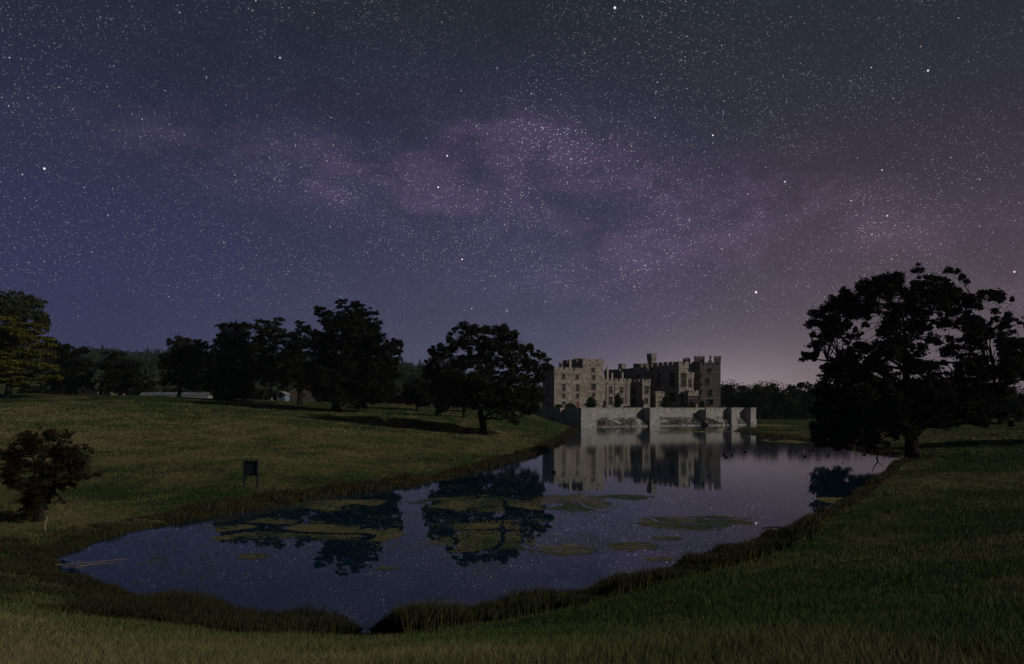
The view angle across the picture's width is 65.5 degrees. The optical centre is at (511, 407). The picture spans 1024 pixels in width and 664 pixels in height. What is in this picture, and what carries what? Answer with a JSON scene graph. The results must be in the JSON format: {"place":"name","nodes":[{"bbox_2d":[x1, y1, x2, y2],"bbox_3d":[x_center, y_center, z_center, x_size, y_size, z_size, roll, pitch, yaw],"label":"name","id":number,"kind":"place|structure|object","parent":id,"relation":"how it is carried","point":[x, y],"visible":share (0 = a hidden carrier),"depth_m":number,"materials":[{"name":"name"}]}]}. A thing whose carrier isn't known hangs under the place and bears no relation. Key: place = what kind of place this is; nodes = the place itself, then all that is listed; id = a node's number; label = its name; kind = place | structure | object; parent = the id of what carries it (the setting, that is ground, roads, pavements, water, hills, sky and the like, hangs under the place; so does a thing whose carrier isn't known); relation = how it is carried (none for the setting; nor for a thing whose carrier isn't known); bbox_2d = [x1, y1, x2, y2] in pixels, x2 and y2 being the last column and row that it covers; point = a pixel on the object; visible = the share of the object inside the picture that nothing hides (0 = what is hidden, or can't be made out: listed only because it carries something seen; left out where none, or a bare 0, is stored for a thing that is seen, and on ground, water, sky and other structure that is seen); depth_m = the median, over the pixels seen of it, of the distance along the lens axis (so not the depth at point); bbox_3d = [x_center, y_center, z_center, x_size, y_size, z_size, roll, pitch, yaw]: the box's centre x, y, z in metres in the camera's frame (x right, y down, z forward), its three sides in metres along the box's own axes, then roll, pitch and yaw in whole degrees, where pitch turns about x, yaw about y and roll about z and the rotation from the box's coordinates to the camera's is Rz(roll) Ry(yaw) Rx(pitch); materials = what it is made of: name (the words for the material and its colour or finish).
{"place":"outdoors","nodes":[
{"label":"outdoors","id":0,"kind":"place"},
{"bbox_2d":[56,424,900,632],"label":"water","id":1,"kind":"structure","parent":0,"point":[774,485],"depth_m":46.57,"materials":[{"name":"blue liquid"}]},
{"bbox_2d":[57,559,123,567],"bbox_3d":[-18.715,6.966,35.605,2.950,0.059,1.256,0,0,-32],"label":"driftwood","id":2,"kind":"object","parent":1,"relation":"on","point":[88,562],"visible":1,"depth_m":35.59,"materials":[{"name":"brown wood"}]},
{"bbox_2d":[238,553,270,559],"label":"algae mat","id":3,"kind":"object","parent":1,"relation":"on","point":[250,555],"visible":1,"depth_m":37.45,"materials":[{"name":"green plant"}]},
{"bbox_2d":[210,517,330,540],"bbox_3d":[-14.007,6.988,46.456,6.492,0.012,9.281,0,0,0],"label":"algae mat","id":4,"kind":"object","parent":1,"relation":"on","point":[227,537],"visible":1,"depth_m":46.46,"materials":[{"name":"green plant"}]},
{"bbox_2d":[279,499,358,510],"bbox_3d":[-13.063,6.988,57.419,5.713,0.012,6.291,0,0,26],"label":"algae mat","id":5,"kind":"object","parent":1,"relation":"on","point":[316,506],"visible":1,"depth_m":57.52,"materials":[{"name":"green plant"}]},
{"bbox_2d":[282,525,404,540],"bbox_3d":[-9.278,6.988,44.657,6.729,0.012,5.657,0,0,6],"label":"algae mat","id":6,"kind":"object","parent":1,"relation":"on","point":[368,531],"visible":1,"depth_m":44.62,"materials":[{"name":"green plant"}]},
{"bbox_2d":[346,499,385,505],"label":"algae mat","id":7,"kind":"object","parent":1,"relation":"on","point":[370,501],"visible":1,"depth_m":58.77,"materials":[{"name":"green plant"}]},
{"bbox_2d":[375,566,397,569],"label":"algae mat","id":8,"kind":"object","parent":1,"relation":"on","point":[383,568],"visible":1,"depth_m":34.65,"materials":[{"name":"green plant"}]},
{"bbox_2d":[63,426,827,585],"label":"algae flecks","id":9,"kind":"object","parent":1,"relation":"on","point":[348,507],"visible":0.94,"depth_m":43.27,"materials":[{"name":"green plant"}]},
{"bbox_2d":[424,534,534,552],"bbox_3d":[-1.680,6.988,41.270,5.795,0.012,5.834,0,0,0],"label":"algae mat","id":10,"kind":"object","parent":1,"relation":"on","point":[510,540],"visible":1,"depth_m":41.33,"materials":[{"name":"green plant"}]},
{"bbox_2d":[409,494,551,513],"bbox_3d":[-1.677,6.988,57.554,8.535,0.012,12.417,0,0,-39],"label":"algae mat","id":11,"kind":"object","parent":1,"relation":"on","point":[483,504],"visible":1,"depth_m":58.12,"materials":[{"name":"green plant"}]},
{"bbox_2d":[445,519,545,538],"bbox_3d":[-0.897,6.988,46.322,6.242,0.012,7.521,0,0,0],"label":"algae mat","id":12,"kind":"object","parent":1,"relation":"on","point":[490,526],"visible":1,"depth_m":46.12,"materials":[{"name":"green plant"}]},
{"bbox_2d":[530,544,597,554],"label":"algae mat","id":13,"kind":"object","parent":1,"relation":"on","point":[563,552],"visible":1,"depth_m":39.01,"materials":[{"name":"green plant"}]},
{"bbox_2d":[533,494,611,510],"bbox_3d":[4.477,6.988,59.288,5.847,0.012,10.839,0,0,0],"label":"algae mat","id":14,"kind":"object","parent":1,"relation":"on","point":[579,505],"visible":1,"depth_m":58.75,"materials":[{"name":"green plant"}]},
{"bbox_2d":[599,494,652,499],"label":"algae mat","id":15,"kind":"object","parent":1,"relation":"on","point":[630,497],"visible":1,"depth_m":62.08,"materials":[{"name":"green plant"}]},
{"bbox_2d":[608,541,659,550],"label":"algae mat","id":16,"kind":"object","parent":1,"relation":"on","point":[622,545],"visible":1,"depth_m":40.39,"materials":[{"name":"green plant"}]},
{"bbox_2d":[533,408,756,426],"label":"moat wall","id":17,"kind":"structure","parent":1,"relation":"in","point":[580,417],"depth_m":302.56,"materials":[{"name":"stone"}]},
{"bbox_2d":[645,556,676,560],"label":"algae mat","id":18,"kind":"object","parent":1,"relation":"on","point":[659,558],"visible":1,"depth_m":36.71,"materials":[{"name":"green plant"}]},
{"bbox_2d":[651,535,682,539],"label":"algae mat","id":19,"kind":"object","parent":1,"relation":"on","point":[665,537],"visible":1,"depth_m":42.59,"materials":[{"name":"green plant"}]},
{"bbox_2d":[639,515,755,529],"bbox_3d":[11.300,6.988,48.719,7.450,0.012,6.534,0,0,0],"label":"algae mat","id":20,"kind":"object","parent":1,"relation":"on","point":[721,520],"visible":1,"depth_m":48.54,"materials":[{"name":"green plant"}]},
{"bbox_2d":[654,431,741,432],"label":"algae mat","id":21,"kind":"object","parent":1,"relation":"on","point":[694,431],"visible":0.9,"depth_m":234.62,"materials":[{"name":"green plant"}]},
{"bbox_2d":[752,424,798,425],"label":"algae mat","id":22,"kind":"object","parent":1,"relation":"on","point":[773,424],"visible":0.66,"depth_m":313.95,"materials":[{"name":"green plant"}]},
{"bbox_2d":[763,439,804,442],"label":"algae mat","id":23,"kind":"object","parent":1,"relation":"on","point":[790,441],"visible":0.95,"depth_m":165.00,"materials":[{"name":"green plant"}]},
{"bbox_2d":[818,497,841,502],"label":"algae mat","id":24,"kind":"object","parent":1,"relation":"on","point":[832,501],"visible":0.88,"depth_m":60.69,"materials":[{"name":"green plant"}]},
{"bbox_2d":[0,366,1023,663],"bbox_3d":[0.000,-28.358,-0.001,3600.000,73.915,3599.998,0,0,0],"label":"ground","id":25,"kind":"structure","parent":0,"point":[780,422],"depth_m":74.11,"materials":[{"name":"green plant"}]},
{"bbox_2d":[0,289,52,392],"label":"willow tree","id":26,"kind":"object","parent":25,"relation":"on","point":[10,305],"visible":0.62,"depth_m":242.14,"materials":[{"name":"green plant"}]},
{"bbox_2d":[0,314,63,397],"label":"golden tree","id":27,"kind":"object","parent":25,"relation":"on","point":[12,375],"visible":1,"depth_m":204.14,"materials":[{"name":"green plant"}]},
{"bbox_2d":[0,536,83,557],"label":"reeds","id":28,"kind":"object","parent":25,"relation":"on","point":[12,540],"visible":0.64,"depth_m":39.09,"materials":[{"name":"green plant"}]},
{"bbox_2d":[0,426,102,521],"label":"hawthorn tree","id":29,"kind":"object","parent":25,"relation":"on","point":[36,496],"visible":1,"depth_m":45.44,"materials":[{"name":"green plant"}]},
{"bbox_2d":[42,336,98,394],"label":"leafy tree","id":30,"kind":"object","parent":25,"relation":"on","point":[72,364],"visible":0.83,"depth_m":260.49,"materials":[{"name":"green plant"}]},
{"bbox_2d":[77,385,99,394],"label":"cottage","id":31,"kind":"structure","parent":25,"relation":"on","point":[84,390],"depth_m":257.92,"materials":[{"name":"stone"}]},
{"bbox_2d":[103,392,128,394],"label":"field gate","id":32,"kind":"structure","parent":25,"relation":"on","point":[115,394],"depth_m":247.88,"materials":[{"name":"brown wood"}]},
{"bbox_2d":[94,350,156,393],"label":"leafy tree","id":33,"kind":"object","parent":25,"relation":"on","point":[125,373],"visible":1,"depth_m":252.40,"materials":[{"name":"green plant"}]},
{"bbox_2d":[140,392,212,397],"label":"wall","id":34,"kind":"structure","parent":25,"relation":"on","point":[194,394],"depth_m":262.44,"materials":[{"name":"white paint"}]},
{"bbox_2d":[0,533,362,636],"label":"reeds","id":35,"kind":"object","parent":25,"relation":"on","point":[93,595],"visible":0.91,"depth_m":24.04,"materials":[{"name":"green plant"}]},
{"bbox_2d":[155,335,216,396],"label":"leafy tree","id":36,"kind":"object","parent":25,"relation":"on","point":[182,357],"visible":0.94,"depth_m":232.53,"materials":[{"name":"green plant"}]},
{"bbox_2d":[0,344,442,388],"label":"woodland","id":37,"kind":"object","parent":25,"relation":"on","point":[409,372],"visible":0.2,"depth_m":659.00,"materials":[{"name":"green plant"}]},
{"bbox_2d":[203,321,257,399],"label":"leafy tree","id":38,"kind":"object","parent":25,"relation":"on","point":[224,368],"visible":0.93,"depth_m":225.68,"materials":[{"name":"green plant"}]},
{"bbox_2d":[243,460,258,488],"bbox_3d":[-20.006,5.219,61.000,1.250,2.450,0.150,0,0,14],"label":"notice board","id":39,"kind":"object","parent":25,"relation":"on","point":[250,467],"visible":0.9,"depth_m":60.98,"materials":[{"name":"blue paint"}]},
{"bbox_2d":[17,380,499,407],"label":"hedgerow","id":40,"kind":"object","parent":25,"relation":"on","point":[398,399],"visible":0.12,"depth_m":284.52,"materials":[{"name":"green plant"}]},
{"bbox_2d":[241,317,292,401],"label":"leafy tree","id":41,"kind":"object","parent":25,"relation":"on","point":[258,349],"visible":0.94,"depth_m":220.29,"materials":[{"name":"green plant"}]},
{"bbox_2d":[275,391,290,400],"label":"shed","id":42,"kind":"structure","parent":25,"relation":"on","point":[282,396],"depth_m":241.60,"materials":[{"name":"paint"}]},
{"bbox_2d":[276,320,319,404],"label":"leafy tree","id":43,"kind":"object","parent":25,"relation":"on","point":[294,358],"visible":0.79,"depth_m":213.69,"materials":[{"name":"green plant"}]},
{"bbox_2d":[288,387,314,401],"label":"barn","id":44,"kind":"structure","parent":25,"relation":"on","point":[307,395],"depth_m":245.96,"materials":[{"name":"tile"}]},
{"bbox_2d":[37,426,579,543],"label":"reeds","id":45,"kind":"object","parent":25,"relation":"on","point":[242,504],"visible":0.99,"depth_m":60.03,"materials":[{"name":"green plant"}]},
{"bbox_2d":[295,298,403,411],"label":"tree","id":46,"kind":"object","parent":25,"relation":"on","point":[358,342],"visible":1,"depth_m":191.94,"materials":[{"name":"green plant"}]},
{"bbox_2d":[400,378,435,410],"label":"leafy tree","id":47,"kind":"object","parent":25,"relation":"on","point":[414,393],"visible":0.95,"depth_m":210.59,"materials":[{"name":"green plant"}]},
{"bbox_2d":[433,382,475,417],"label":"leafy tree","id":48,"kind":"object","parent":25,"relation":"on","point":[440,408],"visible":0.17,"depth_m":185.35,"materials":[{"name":"green plant"}]},
{"bbox_2d":[420,319,554,434],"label":"oak tree","id":49,"kind":"object","parent":25,"relation":"on","point":[476,392],"visible":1,"depth_m":155.89,"materials":[{"name":"green plant"}]},
{"bbox_2d":[367,523,824,634],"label":"reeds","id":50,"kind":"object","parent":25,"relation":"on","point":[420,617],"visible":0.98,"depth_m":27.90,"materials":[{"name":"green plant"}]},
{"bbox_2d":[721,384,740,407],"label":"woodland tree","id":51,"kind":"object","parent":25,"relation":"on","point":[729,396],"visible":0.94,"depth_m":398.16,"materials":[{"name":"green plant"}]},
{"bbox_2d":[735,385,751,407],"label":"woodland tree","id":52,"kind":"object","parent":25,"relation":"on","point":[743,401],"visible":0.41,"depth_m":406.54,"materials":[{"name":"green plant"}]},
{"bbox_2d":[744,384,774,418],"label":"woodland tree","id":53,"kind":"object","parent":25,"relation":"on","point":[759,394],"visible":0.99,"depth_m":394.37,"materials":[{"name":"green plant"}]},
{"bbox_2d":[761,383,785,418],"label":"woodland tree","id":54,"kind":"object","parent":25,"relation":"on","point":[774,408],"visible":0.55,"depth_m":401.93,"materials":[{"name":"green plant"}]},
{"bbox_2d":[779,384,801,418],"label":"woodland tree","id":55,"kind":"object","parent":25,"relation":"on","point":[790,402],"visible":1,"depth_m":396.28,"materials":[{"name":"green plant"}]},
{"bbox_2d":[794,381,813,418],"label":"woodland tree","id":56,"kind":"object","parent":25,"relation":"on","point":[803,399],"visible":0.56,"depth_m":407.40,"materials":[{"name":"green plant"}]},
{"bbox_2d":[805,383,830,416],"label":"woodland tree","id":57,"kind":"object","parent":25,"relation":"on","point":[809,403],"visible":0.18,"depth_m":399.50,"materials":[{"name":"green plant"}]},
{"bbox_2d":[734,429,904,454],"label":"reeds","id":58,"kind":"object","parent":25,"relation":"on","point":[888,451],"visible":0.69,"depth_m":168.82,"materials":[{"name":"green plant"}]},
{"bbox_2d":[791,457,910,526],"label":"reeds","id":59,"kind":"object","parent":25,"relation":"on","point":[874,482],"visible":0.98,"depth_m":58.42,"materials":[{"name":"green plant"}]},
{"bbox_2d":[721,379,1023,418],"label":"woodland","id":60,"kind":"object","parent":25,"relation":"on","point":[810,414],"visible":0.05,"depth_m":424.26,"materials":[{"name":"green plant"}]},
{"bbox_2d":[799,262,1023,458],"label":"sycamore tree","id":61,"kind":"object","parent":25,"relation":"on","point":[869,405],"visible":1,"depth_m":103.59,"materials":[{"name":"green plant"}]},
{"bbox_2d":[956,382,1023,424],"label":"leafy tree","id":62,"kind":"object","parent":25,"relation":"on","point":[1013,402],"visible":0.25,"depth_m":236.03,"materials":[{"name":"green plant"}]},
{"bbox_2d":[0,0,1023,394],"label":"sky","id":63,"kind":"structure","parent":0,"point":[616,182],"materials":[{"name":"purple"}]},
{"bbox_2d":[597,417,747,426],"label":"bank","id":64,"kind":"structure","parent":0,"point":[640,421],"depth_m":307.16,"materials":[{"name":"green plant"}]},
{"bbox_2d":[596,416,744,426],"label":"scrub","id":65,"kind":"object","parent":64,"relation":"on","point":[675,422],"visible":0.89,"depth_m":309.24,"materials":[{"name":"green plant"}]},
{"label":"terrace","id":66,"kind":"structure","parent":0,"visible":0},
{"bbox_2d":[554,404,563,407],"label":"shrub","id":67,"kind":"object","parent":66,"relation":"on","point":[558,406],"visible":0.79,"depth_m":306.14,"materials":[{"name":"green plant"}]},
{"bbox_2d":[564,403,576,408],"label":"shrub","id":68,"kind":"object","parent":66,"relation":"on","point":[569,406],"visible":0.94,"depth_m":308.07,"materials":[{"name":"green plant"}]},
{"bbox_2d":[584,396,597,407],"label":"shrub","id":69,"kind":"object","parent":66,"relation":"on","point":[590,402],"visible":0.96,"depth_m":312.98,"materials":[{"name":"green plant"}]},
{"bbox_2d":[613,393,622,407],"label":"shrub","id":70,"kind":"object","parent":66,"relation":"on","point":[617,402],"visible":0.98,"depth_m":328.42,"materials":[{"name":"green plant"}]},
{"bbox_2d":[542,349,720,407],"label":"castle","id":71,"kind":"structure","parent":66,"relation":"on","point":[578,382],"depth_m":337.67,"materials":[{"name":"stone"}]},
{"bbox_2d":[658,396,675,407],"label":"shrub","id":72,"kind":"object","parent":66,"relation":"on","point":[666,402],"visible":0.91,"depth_m":320.62,"materials":[{"name":"green plant"}]},
{"bbox_2d":[689,402,696,407],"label":"shrub","id":73,"kind":"object","parent":66,"relation":"on","point":[692,405],"visible":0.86,"depth_m":325.24,"materials":[{"name":"green plant"}]},
{"bbox_2d":[700,400,704,407],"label":"shrub","id":74,"kind":"object","parent":66,"relation":"on","point":[702,403],"visible":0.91,"depth_m":344.56,"materials":[{"name":"green plant"}]}
]}

